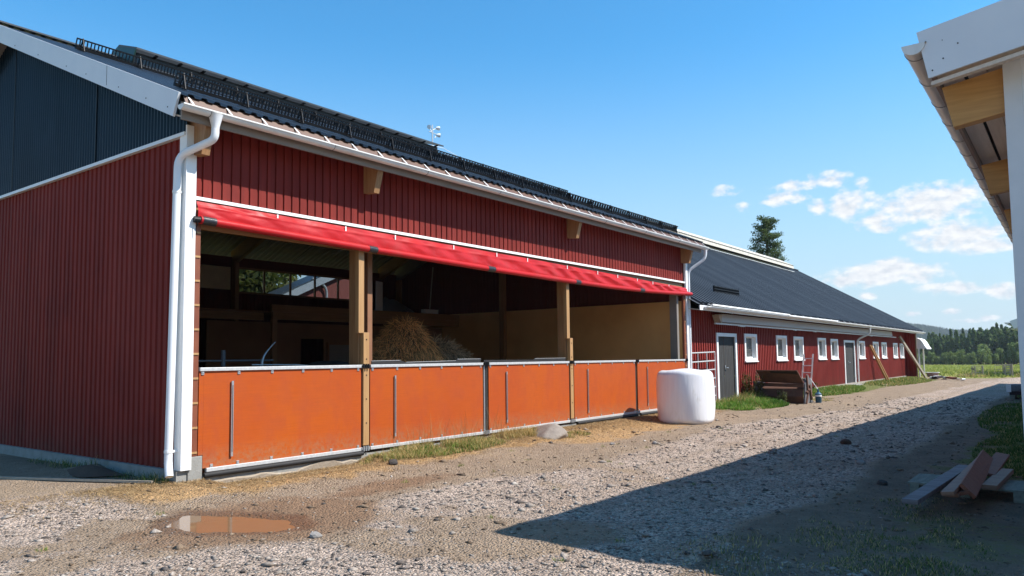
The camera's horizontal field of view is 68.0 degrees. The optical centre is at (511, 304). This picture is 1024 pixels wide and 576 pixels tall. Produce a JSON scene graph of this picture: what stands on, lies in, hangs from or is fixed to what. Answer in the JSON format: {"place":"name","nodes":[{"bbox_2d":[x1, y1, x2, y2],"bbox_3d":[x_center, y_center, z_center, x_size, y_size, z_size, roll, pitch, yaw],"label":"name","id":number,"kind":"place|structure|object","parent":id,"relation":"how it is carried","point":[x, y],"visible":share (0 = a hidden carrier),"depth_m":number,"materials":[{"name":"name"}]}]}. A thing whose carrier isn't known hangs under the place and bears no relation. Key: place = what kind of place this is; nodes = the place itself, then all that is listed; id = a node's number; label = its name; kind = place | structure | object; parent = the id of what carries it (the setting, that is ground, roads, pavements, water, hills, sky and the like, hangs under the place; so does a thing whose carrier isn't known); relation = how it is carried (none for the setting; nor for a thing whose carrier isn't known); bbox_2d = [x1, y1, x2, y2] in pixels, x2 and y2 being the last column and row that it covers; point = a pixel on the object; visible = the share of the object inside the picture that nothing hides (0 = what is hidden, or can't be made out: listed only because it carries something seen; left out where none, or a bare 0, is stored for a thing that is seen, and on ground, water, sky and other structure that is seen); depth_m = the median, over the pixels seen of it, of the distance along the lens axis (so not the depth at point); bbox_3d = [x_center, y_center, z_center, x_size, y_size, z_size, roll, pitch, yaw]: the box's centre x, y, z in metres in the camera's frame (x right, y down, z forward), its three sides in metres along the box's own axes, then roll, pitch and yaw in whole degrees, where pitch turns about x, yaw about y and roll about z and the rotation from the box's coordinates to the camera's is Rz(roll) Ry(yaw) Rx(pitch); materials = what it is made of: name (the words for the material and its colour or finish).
{"place":"outdoors","nodes":[
{"label":"outdoors","id":0,"kind":"place"},
{"bbox_2d":[375,297,414,312],"bbox_3d":[-4.071,0.084,27.035,0.960,0.823,1.600,-4,-5,37],"label":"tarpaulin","id":1,"kind":"object","parent":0,"point":[392,305],"visible":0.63,"depth_m":26.89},
{"bbox_2d":[0,0,1016,329],"label":"sky","id":2,"kind":"structure","parent":0,"point":[704,118],"materials":[{"name":"blue"}]},
{"bbox_2d":[0,363,1023,575],"bbox_3d":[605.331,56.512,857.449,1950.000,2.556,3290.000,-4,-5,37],"label":"ground","id":3,"kind":"structure","parent":0,"point":[983,388],"depth_m":8.64,"materials":[{"name":"gravel"}]},
{"bbox_2d":[0,476,153,482],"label":"ground batten","id":4,"kind":"object","parent":3,"relation":"on","point":[75,479],"visible":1,"depth_m":10.27,"materials":[{"name":"grey wood"}]},
{"bbox_2d":[67,465,126,477],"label":"earth ridge","id":5,"kind":"structure","parent":3,"relation":"on","point":[88,471],"depth_m":10.75,"materials":[{"name":"soil"}]},
{"bbox_2d":[168,516,294,532],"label":"puddle","id":6,"kind":"object","parent":3,"relation":"on","point":[203,524],"visible":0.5,"depth_m":8.02,"materials":[{"name":"brown liquid"}]},
{"bbox_2d":[198,350,273,366],"bbox_3d":[-5.218,1.695,12.832,0.080,1.850,2.750,-4,-5,37],"label":"pen rail","id":7,"kind":"object","parent":3,"relation":"on","point":[223,357],"visible":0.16,"depth_m":13.14,"materials":[{"name":"grey metal"}]},
{"bbox_2d":[239,269,291,294],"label":"oak tree","id":8,"kind":"object","parent":3,"relation":"on","point":[249,281],"visible":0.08,"depth_m":43.71,"materials":[{"name":"green plant"}]},
{"bbox_2d":[197,361,348,423],"bbox_3d":[-4.027,1.687,14.065,1.980,1.290,3.250,-4,-5,37],"label":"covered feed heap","id":9,"kind":"object","parent":3,"relation":"on","point":[319,363],"visible":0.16,"depth_m":14.27,"materials":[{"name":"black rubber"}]},
{"bbox_2d":[260,342,275,366],"bbox_3d":[-4.391,0.915,13.665,0.060,0.506,0.313,-4,-5,37],"label":"bent pipe","id":10,"kind":"object","parent":9,"relation":"on","point":[262,359],"visible":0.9,"depth_m":13.58,"materials":[{"name":"metal"}]},
{"bbox_2d":[257,263,300,289],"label":"oak tree","id":11,"kind":"object","parent":3,"relation":"on","point":[294,278],"visible":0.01,"depth_m":53.17,"materials":[{"name":"green plant"}]},
{"bbox_2d":[269,276,348,298],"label":"outbuilding","id":12,"kind":"structure","parent":3,"relation":"on","point":[326,287],"depth_m":42.03,"materials":[{"name":"grey metal"}]},
{"bbox_2d":[309,531,322,538],"bbox_3d":[-1.884,2.221,7.293,0.116,0.078,0.113,-1,-4,9],"label":"stone","id":13,"kind":"object","parent":3,"relation":"on","point":[314,535],"visible":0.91,"depth_m":7.27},
{"bbox_2d":[0,20,708,482],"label":"cow barn","id":14,"kind":"structure","parent":3,"relation":"on","point":[126,304],"depth_m":13.20,"materials":[{"name":"red wood"}]},
{"bbox_2d":[197,364,370,477],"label":"feed gate","id":15,"kind":"structure","parent":14,"relation":"attached to","point":[252,417],"depth_m":11.36,"materials":[{"name":"orange wood"}]},
{"bbox_2d":[327,342,348,361],"bbox_3d":[-5.640,2.286,25.010,0.040,2.100,1.160,-4,-5,37],"label":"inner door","id":16,"kind":"structure","parent":14,"relation":"in","point":[336,351],"depth_m":24.95,"materials":[{"name":"wood"}]},
{"bbox_2d":[376,281,382,310],"bbox_3d":[-4.551,-0.203,25.997,0.239,1.260,0.666,0,-4,-10],"label":"leaning board","id":17,"kind":"object","parent":14,"relation":"on","point":[379,296],"visible":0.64,"depth_m":26.03,"materials":[{"name":"white paint"}]},
{"bbox_2d":[369,362,489,449],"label":"feed gate","id":18,"kind":"structure","parent":14,"relation":"attached to","point":[403,398],"depth_m":13.89,"materials":[{"name":"orange wood"}]},
{"bbox_2d":[421,267,437,313],"bbox_3d":[-3.049,-0.551,27.914,0.420,1.802,0.869,-4,-5,37],"label":"broom","id":19,"kind":"object","parent":14,"relation":"on","point":[430,311],"visible":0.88,"depth_m":27.77,"materials":[{"name":"brown wood"}]},
{"bbox_2d":[427,125,440,141],"bbox_3d":[-2.432,-5.174,23.711,0.148,0.926,0.559,-4,-5,37],"label":"floodlight mast","id":20,"kind":"object","parent":14,"relation":"attached to","point":[436,128],"visible":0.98,"depth_m":23.73,"materials":[{"name":"metal"}]},
{"bbox_2d":[193,201,692,295],"bbox_3d":[0.584,-0.801,16.917,0.135,0.472,16.400,-4,-5,37],"label":"roll up curtain","id":21,"kind":"object","parent":14,"relation":"attached to","point":[245,220],"visible":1,"depth_m":13.72,"materials":[{"name":"fabric"}]},
{"bbox_2d":[488,360,574,432],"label":"feed gate","id":22,"kind":"structure","parent":14,"relation":"attached to","point":[533,393],"depth_m":16.49,"materials":[{"name":"orange wood"}]},
{"bbox_2d":[573,359,639,424],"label":"feed gate","id":23,"kind":"structure","parent":14,"relation":"attached to","point":[604,390],"depth_m":19.08,"materials":[{"name":"orange wood"}]},
{"bbox_2d":[637,359,687,414],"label":"feed gate","id":24,"kind":"structure","parent":14,"relation":"attached to","point":[648,371],"depth_m":21.08,"materials":[{"name":"orange wood"}]},
{"bbox_2d":[0,408,746,535],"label":"straw","id":25,"kind":"object","parent":3,"relation":"on","point":[298,474],"visible":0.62,"depth_m":10.78,"materials":[{"name":"plant"}]},
{"bbox_2d":[389,459,397,464],"bbox_3d":[-1.879,2.498,12.007,0.148,0.119,0.179,0,-4,-11],"label":"stone","id":26,"kind":"object","parent":3,"relation":"on","point":[393,461],"visible":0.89,"depth_m":11.94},
{"bbox_2d":[372,314,479,361],"bbox_3d":[-2.860,1.618,18.303,4.800,2.913,5.600,-4,-5,37],"label":"hay pile","id":27,"kind":"object","parent":3,"relation":"on","point":[402,339],"visible":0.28,"depth_m":17.52,"materials":[{"name":"plant"}]},
{"bbox_2d":[382,405,521,452],"bbox_3d":[-0.964,2.243,14.220,0.628,0.810,3.939,-4,-5,37],"label":"dry stalk","id":28,"kind":"object","parent":3,"relation":"on","point":[460,430],"visible":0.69,"depth_m":14.22,"materials":[{"name":"plant"}]},
{"bbox_2d":[533,423,567,439],"bbox_3d":[0.811,2.756,15.979,0.740,0.525,1.020,-1,-8,8],"label":"boulder","id":29,"kind":"object","parent":3,"relation":"on","point":[553,431],"visible":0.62,"depth_m":15.68,"materials":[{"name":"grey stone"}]},
{"bbox_2d":[656,368,714,424],"bbox_3d":[4.514,2.362,19.663,1.482,1.408,1.481,-4,-5,37],"label":"silage bale","id":30,"kind":"object","parent":3,"relation":"on","point":[685,395],"visible":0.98,"depth_m":19.04},
{"bbox_2d":[692,351,716,399],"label":"tubular gate","id":31,"kind":"structure","parent":3,"relation":"on","point":[706,361],"depth_m":24.71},
{"bbox_2d":[741,372,765,396],"bbox_3d":[8.661,2.926,27.559,1.090,1.098,0.973,1,-4,-24],"label":"tall weed","id":32,"kind":"object","parent":3,"relation":"on","point":[748,385],"visible":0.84,"depth_m":27.40,"materials":[{"name":"green plant"}]},
{"bbox_2d":[747,215,789,260],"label":"pine tree","id":33,"kind":"object","parent":3,"relation":"on","point":[765,227],"visible":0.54,"depth_m":80.06,"materials":[{"name":"green plant"}]},
{"bbox_2d":[776,389,787,401],"bbox_3d":[9.512,3.232,26.680,0.411,0.530,0.455,-2,-4,15],"label":"thistle","id":34,"kind":"object","parent":3,"relation":"on","point":[784,397],"visible":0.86,"depth_m":26.64,"materials":[{"name":"green plant"}]},
{"bbox_2d":[753,370,812,403],"bbox_3d":[9.757,2.945,27.400,1.855,1.210,1.230,-4,-5,37],"label":"digger bucket","id":35,"kind":"object","parent":3,"relation":"on","point":[793,384],"visible":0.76,"depth_m":27.03,"materials":[{"name":"metal"}]},
{"bbox_2d":[801,354,813,381],"bbox_3d":[10.666,2.437,27.448,0.577,1.319,0.205,-4,-5,37],"label":"ladder","id":36,"kind":"object","parent":35,"relation":"in","point":[811,365],"visible":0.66,"depth_m":27.40,"materials":[{"name":"metal"}]},
{"bbox_2d":[669,229,924,401],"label":"long barn","id":37,"kind":"structure","parent":3,"relation":"on","point":[752,312],"depth_m":35.18,"materials":[{"name":"red wood"}]},
{"bbox_2d":[716,333,738,400],"bbox_3d":[7.483,2.137,26.453,0.106,2.300,1.860,-4,-5,37],"label":"door","id":38,"kind":"structure","parent":37,"relation":"in","point":[726,353],"depth_m":26.54,"materials":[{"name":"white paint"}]},
{"bbox_2d":[744,334,758,361],"bbox_3d":[8.891,1.613,28.408,0.220,1.050,1.360,-4,-5,37],"label":"window","id":39,"kind":"structure","parent":37,"relation":"in","point":[750,340],"depth_m":28.65,"materials":[{"name":"white paint"}]},
{"bbox_2d":[776,335,788,360],"bbox_3d":[11.064,1.791,31.279,0.220,1.050,1.390,-4,-5,37],"label":"window","id":40,"kind":"structure","parent":37,"relation":"in","point":[781,341],"depth_m":31.54,"materials":[{"name":"white paint"}]},
{"bbox_2d":[793,336,803,360],"bbox_3d":[12.462,1.911,33.127,0.220,1.040,1.430,-4,-5,37],"label":"window","id":41,"kind":"structure","parent":37,"relation":"in","point":[798,345],"depth_m":33.40,"materials":[{"name":"white paint"}]},
{"bbox_2d":[817,338,827,359],"bbox_3d":[14.673,2.092,36.050,0.220,1.040,1.410,-4,-5,37],"label":"window","id":42,"kind":"structure","parent":37,"relation":"in","point":[821,342],"depth_m":36.36,"materials":[{"name":"white paint"}]},
{"bbox_2d":[830,339,839,359],"bbox_3d":[16.017,2.217,37.825,0.220,1.030,1.410,-4,-5,37],"label":"window","id":43,"kind":"structure","parent":37,"relation":"in","point":[834,348],"depth_m":38.16,"materials":[{"name":"white paint"}]},
{"bbox_2d":[843,340,855,383],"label":"door","id":44,"kind":"structure","parent":37,"relation":"in","point":[848,354],"depth_m":40.34,"materials":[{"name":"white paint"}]},
{"bbox_2d":[858,341,865,358],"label":"window","id":45,"kind":"structure","parent":37,"relation":"in","point":[861,349],"depth_m":42.76,"materials":[{"name":"white paint"}]},
{"bbox_2d":[872,342,879,358],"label":"window","id":46,"kind":"structure","parent":37,"relation":"in","point":[875,344],"depth_m":45.73,"materials":[{"name":"white paint"}]},
{"bbox_2d":[881,342,886,358],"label":"window","id":47,"kind":"structure","parent":37,"relation":"in","point":[883,344],"depth_m":47.50,"materials":[{"name":"white paint"}]},
{"bbox_2d":[893,343,897,357],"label":"window","id":48,"kind":"structure","parent":37,"relation":"in","point":[895,346],"depth_m":50.31,"materials":[{"name":"white paint"}]},
{"bbox_2d":[899,343,903,357],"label":"window","id":49,"kind":"structure","parent":37,"relation":"in","point":[901,347],"depth_m":52.01,"materials":[{"name":"white paint"}]},
{"bbox_2d":[810,378,821,402],"bbox_3d":[10.861,3.050,27.103,0.364,0.877,0.233,-4,-5,37],"label":"blue canister","id":50,"kind":"object","parent":3,"relation":"on","point":[818,396],"visible":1,"depth_m":26.98,"materials":[{"name":"plastic"}]},
{"bbox_2d":[840,439,851,444],"bbox_3d":[6.381,2.633,14.523,0.169,0.145,0.215,0,-4,-4],"label":"stone","id":51,"kind":"object","parent":3,"relation":"on","point":[845,441],"visible":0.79,"depth_m":14.45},
{"bbox_2d":[856,460,865,464],"bbox_3d":[5.274,2.393,11.475,0.122,0.098,0.166,0,-4,-12],"label":"stone","id":52,"kind":"object","parent":3,"relation":"on","point":[860,462],"visible":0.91,"depth_m":11.43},
{"bbox_2d":[869,345,886,379],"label":"leaning plank","id":53,"kind":"object","parent":3,"relation":"on","point":[881,369],"visible":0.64,"depth_m":44.19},
{"bbox_2d":[871,345,889,379],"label":"leaning plank","id":54,"kind":"object","parent":3,"relation":"on","point":[880,363],"visible":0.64,"depth_m":44.46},
{"bbox_2d":[877,480,887,485],"bbox_3d":[4.831,2.325,9.894,0.119,0.087,0.137,3,-5,-39],"label":"stone","id":55,"kind":"object","parent":3,"relation":"on","point":[883,482],"visible":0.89,"depth_m":9.86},
{"bbox_2d":[898,336,927,378],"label":"leaning post","id":56,"kind":"object","parent":3,"relation":"on","point":[912,356],"visible":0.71,"depth_m":51.37,"materials":[{"name":"brown wood"}]},
{"bbox_2d":[917,353,926,364],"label":"willow tree","id":57,"kind":"object","parent":3,"relation":"on","point":[921,358],"visible":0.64,"depth_m":255.40,"materials":[{"name":"green plant"}]},
{"bbox_2d":[916,338,931,376],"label":"porch hood","id":58,"kind":"object","parent":3,"relation":"on","point":[922,344],"visible":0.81,"depth_m":55.15,"materials":[{"name":"white paint"}]},
{"bbox_2d":[926,352,934,364],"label":"birch tree","id":59,"kind":"object","parent":3,"relation":"on","point":[930,356],"visible":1,"depth_m":259.34,"materials":[{"name":"green plant"}]},
{"bbox_2d":[925,372,939,376],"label":"tub","id":60,"kind":"object","parent":3,"relation":"on","point":[929,374],"visible":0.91,"depth_m":54.96,"materials":[{"name":"white plastic"}]},
{"bbox_2d":[929,339,935,364],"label":"spruce tree","id":61,"kind":"object","parent":3,"relation":"on","point":[932,347],"visible":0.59,"depth_m":265.95,"materials":[{"name":"green plant"}]},
{"bbox_2d":[933,337,937,364],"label":"spruce tree","id":62,"kind":"object","parent":3,"relation":"on","point":[934,345],"visible":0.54,"depth_m":273.08,"materials":[{"name":"green plant"}]},
{"bbox_2d":[932,355,941,363],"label":"willow tree","id":63,"kind":"object","parent":3,"relation":"on","point":[936,358],"visible":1,"depth_m":258.47,"materials":[{"name":"green plant"}]},
{"bbox_2d":[936,339,943,364],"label":"spruce tree","id":64,"kind":"object","parent":3,"relation":"on","point":[940,351],"visible":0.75,"depth_m":266.47,"materials":[{"name":"green plant"}]},
{"bbox_2d":[936,336,944,350],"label":"pine tree","id":65,"kind":"object","parent":3,"relation":"on","point":[942,340],"visible":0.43,"depth_m":271.90,"materials":[{"name":"green plant"}]},
{"bbox_2d":[940,352,947,364],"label":"birch tree","id":66,"kind":"object","parent":3,"relation":"on","point":[944,357],"visible":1,"depth_m":257.29,"materials":[{"name":"green plant"}]},
{"bbox_2d":[945,337,955,364],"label":"pine tree","id":67,"kind":"object","parent":3,"relation":"on","point":[950,344],"visible":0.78,"depth_m":264.13,"materials":[{"name":"green plant"}]},
{"bbox_2d":[947,351,956,364],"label":"birch tree","id":68,"kind":"object","parent":3,"relation":"on","point":[950,353],"visible":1,"depth_m":255.02,"materials":[{"name":"green plant"}]},
{"bbox_2d":[950,354,958,362],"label":"willow tree","id":69,"kind":"object","parent":3,"relation":"on","point":[953,358],"visible":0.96,"depth_m":253.74,"materials":[{"name":"green plant"}]},
{"bbox_2d":[953,330,959,364],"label":"spruce tree","id":70,"kind":"object","parent":3,"relation":"on","point":[957,342],"visible":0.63,"depth_m":262.97,"materials":[{"name":"green plant"}]},
{"bbox_2d":[956,349,965,364],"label":"birch tree","id":71,"kind":"object","parent":3,"relation":"on","point":[961,353],"visible":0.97,"depth_m":250.89,"materials":[{"name":"green plant"}]},
{"bbox_2d":[901,0,1023,428],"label":"white building","id":72,"kind":"structure","parent":3,"relation":"on","point":[968,69],"depth_m":6.91,"materials":[{"name":"grey metal"}]},
{"bbox_2d":[959,334,968,364],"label":"spruce tree","id":73,"kind":"object","parent":3,"relation":"on","point":[962,344],"visible":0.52,"depth_m":260.31,"materials":[{"name":"green plant"}]},
{"bbox_2d":[908,473,1023,503],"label":"pallet","id":74,"kind":"object","parent":3,"relation":"on","point":[919,480],"visible":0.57,"depth_m":9.09,"materials":[{"name":"grey wood"}]},
{"bbox_2d":[902,465,967,504],"bbox_3d":[5.074,2.102,8.987,0.155,0.100,2.738,-4,-5,41],"label":"sawn plank","id":75,"kind":"object","parent":74,"relation":"on","point":[927,490],"visible":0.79,"depth_m":8.62,"materials":[{"name":"wood"}]},
{"bbox_2d":[945,493,959,497],"bbox_3d":[5.265,2.088,8.831,0.160,0.050,1.652,-4,-5,40],"label":"sawn plank","id":76,"kind":"object","parent":74,"relation":"on","point":[957,495],"visible":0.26,"depth_m":8.18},
{"bbox_2d":[957,464,987,495],"bbox_3d":[5.473,2.069,9.020,0.162,0.122,2.101,-4,-5,37],"label":"sawn plank","id":77,"kind":"object","parent":76,"relation":"on","point":[961,491],"visible":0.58,"depth_m":8.18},
{"bbox_2d":[959,450,992,498],"bbox_3d":[5.702,2.034,9.270,0.161,0.240,2.735,-4,-5,36],"label":"sawn plank","id":78,"kind":"object","parent":74,"relation":"on","point":[972,481],"visible":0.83,"depth_m":8.92,"materials":[{"name":"wood"}]},
{"bbox_2d":[941,455,988,495],"bbox_3d":[5.527,2.034,9.195,0.128,0.118,3.002,-4,-5,38],"label":"sawn plank","id":79,"kind":"object","parent":78,"relation":"on","point":[952,487],"visible":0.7,"depth_m":8.37,"materials":[{"name":"wood"}]},
{"bbox_2d":[982,468,1013,489],"bbox_3d":[5.919,2.111,9.226,0.150,0.060,1.531,-4,-5,39],"label":"sawn plank","id":80,"kind":"object","parent":74,"relation":"on","point":[1000,478],"visible":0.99,"depth_m":9.00,"materials":[{"name":"wood"}]},
{"bbox_2d":[987,452,1009,476],"bbox_3d":[6.425,2.114,10.086,0.173,0.123,1.752,-4,-5,38],"label":"sawn plank","id":81,"kind":"object","parent":80,"relation":"on","point":[998,462],"visible":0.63,"depth_m":10.10,"materials":[{"name":"wood"}]},
{"bbox_2d":[963,354,970,364],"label":"birch tree","id":82,"kind":"object","parent":3,"relation":"on","point":[967,357],"visible":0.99,"depth_m":247.94,"materials":[{"name":"green plant"}]},
{"bbox_2d":[966,333,977,364],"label":"spruce tree","id":83,"kind":"object","parent":3,"relation":"on","point":[969,345],"visible":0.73,"depth_m":259.65,"materials":[{"name":"green plant"}]},
{"bbox_2d":[967,352,977,364],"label":"birch tree","id":84,"kind":"object","parent":3,"relation":"on","point":[973,357],"visible":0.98,"depth_m":247.13,"materials":[{"name":"green plant"}]},
{"bbox_2d":[972,330,980,364],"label":"spruce tree","id":85,"kind":"object","parent":3,"relation":"on","point":[975,344],"visible":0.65,"depth_m":259.68,"materials":[{"name":"green plant"}]},
{"bbox_2d":[976,348,986,364],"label":"birch tree","id":86,"kind":"object","parent":3,"relation":"on","point":[980,354],"visible":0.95,"depth_m":247.60,"materials":[{"name":"green plant"}]},
{"bbox_2d":[977,333,986,364],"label":"pine tree","id":87,"kind":"object","parent":3,"relation":"on","point":[980,340],"visible":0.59,"depth_m":258.97,"materials":[{"name":"green plant"}]},
{"bbox_2d":[977,344,993,364],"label":"birch tree","id":88,"kind":"object","parent":3,"relation":"on","point":[985,347],"visible":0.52,"depth_m":250.34,"materials":[{"name":"green plant"}]},
{"bbox_2d":[984,354,992,364],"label":"birch tree","id":89,"kind":"object","parent":3,"relation":"on","point":[989,361],"visible":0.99,"depth_m":244.12,"materials":[{"name":"green plant"}]},
{"bbox_2d":[982,330,995,353],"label":"pine tree","id":90,"kind":"object","parent":3,"relation":"on","point":[988,338],"visible":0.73,"depth_m":257.31,"materials":[{"name":"green plant"}]},
{"bbox_2d":[972,364,1012,376],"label":"corral fence","id":91,"kind":"object","parent":3,"relation":"on","point":[1004,367],"visible":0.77,"depth_m":61.63,"materials":[{"name":"grey wood"}]},
{"bbox_2d":[993,330,1000,345],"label":"pine tree","id":92,"kind":"object","parent":3,"relation":"on","point":[998,333],"visible":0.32,"depth_m":259.52,"materials":[{"name":"green plant"}]},
{"bbox_2d":[992,335,1002,363],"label":"spruce tree","id":93,"kind":"object","parent":3,"relation":"on","point":[995,344],"visible":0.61,"depth_m":256.68,"materials":[{"name":"green plant"}]},
{"bbox_2d":[992,353,1004,362],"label":"willow tree","id":94,"kind":"object","parent":3,"relation":"on","point":[997,358],"visible":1,"depth_m":246.04,"materials":[{"name":"green plant"}]},
{"bbox_2d":[995,348,1004,364],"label":"birch tree","id":95,"kind":"object","parent":3,"relation":"on","point":[1000,350],"visible":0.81,"depth_m":247.55,"materials":[{"name":"green plant"}]},
{"bbox_2d":[997,333,1007,364],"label":"pine tree","id":96,"kind":"object","parent":3,"relation":"on","point":[1002,342],"visible":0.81,"depth_m":254.45,"materials":[{"name":"green plant"}]},
{"bbox_2d":[1000,326,1011,363],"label":"spruce tree","id":97,"kind":"object","parent":3,"relation":"on","point":[1004,332],"visible":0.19,"depth_m":259.71,"materials":[{"name":"green plant"}]},
{"bbox_2d":[1004,331,1011,363],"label":"pine tree","id":98,"kind":"object","parent":3,"relation":"on","point":[1008,334],"visible":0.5,"depth_m":254.12,"materials":[{"name":"green plant"}]},
{"bbox_2d":[1004,350,1017,363],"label":"willow tree","id":99,"kind":"object","parent":3,"relation":"on","point":[1014,351],"visible":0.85,"depth_m":244.57,"materials":[{"name":"green plant"}]},
{"bbox_2d":[1005,319,1017,330],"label":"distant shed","id":100,"kind":"structure","parent":3,"relation":"on","point":[1013,323],"depth_m":67.38,"materials":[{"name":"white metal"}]},
{"bbox_2d":[1007,342,1017,363],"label":"birch tree","id":101,"kind":"object","parent":3,"relation":"on","point":[1012,346],"visible":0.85,"depth_m":245.37,"materials":[{"name":"green plant"}]},
{"bbox_2d":[1008,332,1017,364],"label":"pine tree","id":102,"kind":"object","parent":3,"relation":"on","point":[1014,337],"visible":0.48,"depth_m":250.94,"materials":[{"name":"green plant"}]},
{"bbox_2d":[1006,384,1021,398],"bbox_3d":[19.197,3.213,28.051,1.470,0.550,1.130,-4,-5,37],"label":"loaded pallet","id":103,"kind":"object","parent":3,"relation":"on","point":[1014,390],"visible":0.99,"depth_m":27.95,"materials":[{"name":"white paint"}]},
{"bbox_2d":[27,364,1023,575],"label":"grass","id":104,"kind":"structure","parent":0,"point":[743,403],"depth_m":13.18,"materials":[{"name":"plant"}]},
{"bbox_3d":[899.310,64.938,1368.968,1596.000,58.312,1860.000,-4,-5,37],"label":"hill","id":105,"kind":"structure","parent":0,"visible":0},
{"bbox_2d":[908,323,983,340],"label":"distant forest","id":106,"kind":"object","parent":105,"relation":"on","point":[930,329],"visible":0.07,"depth_m":1183.35,"materials":[{"name":"green plant"}]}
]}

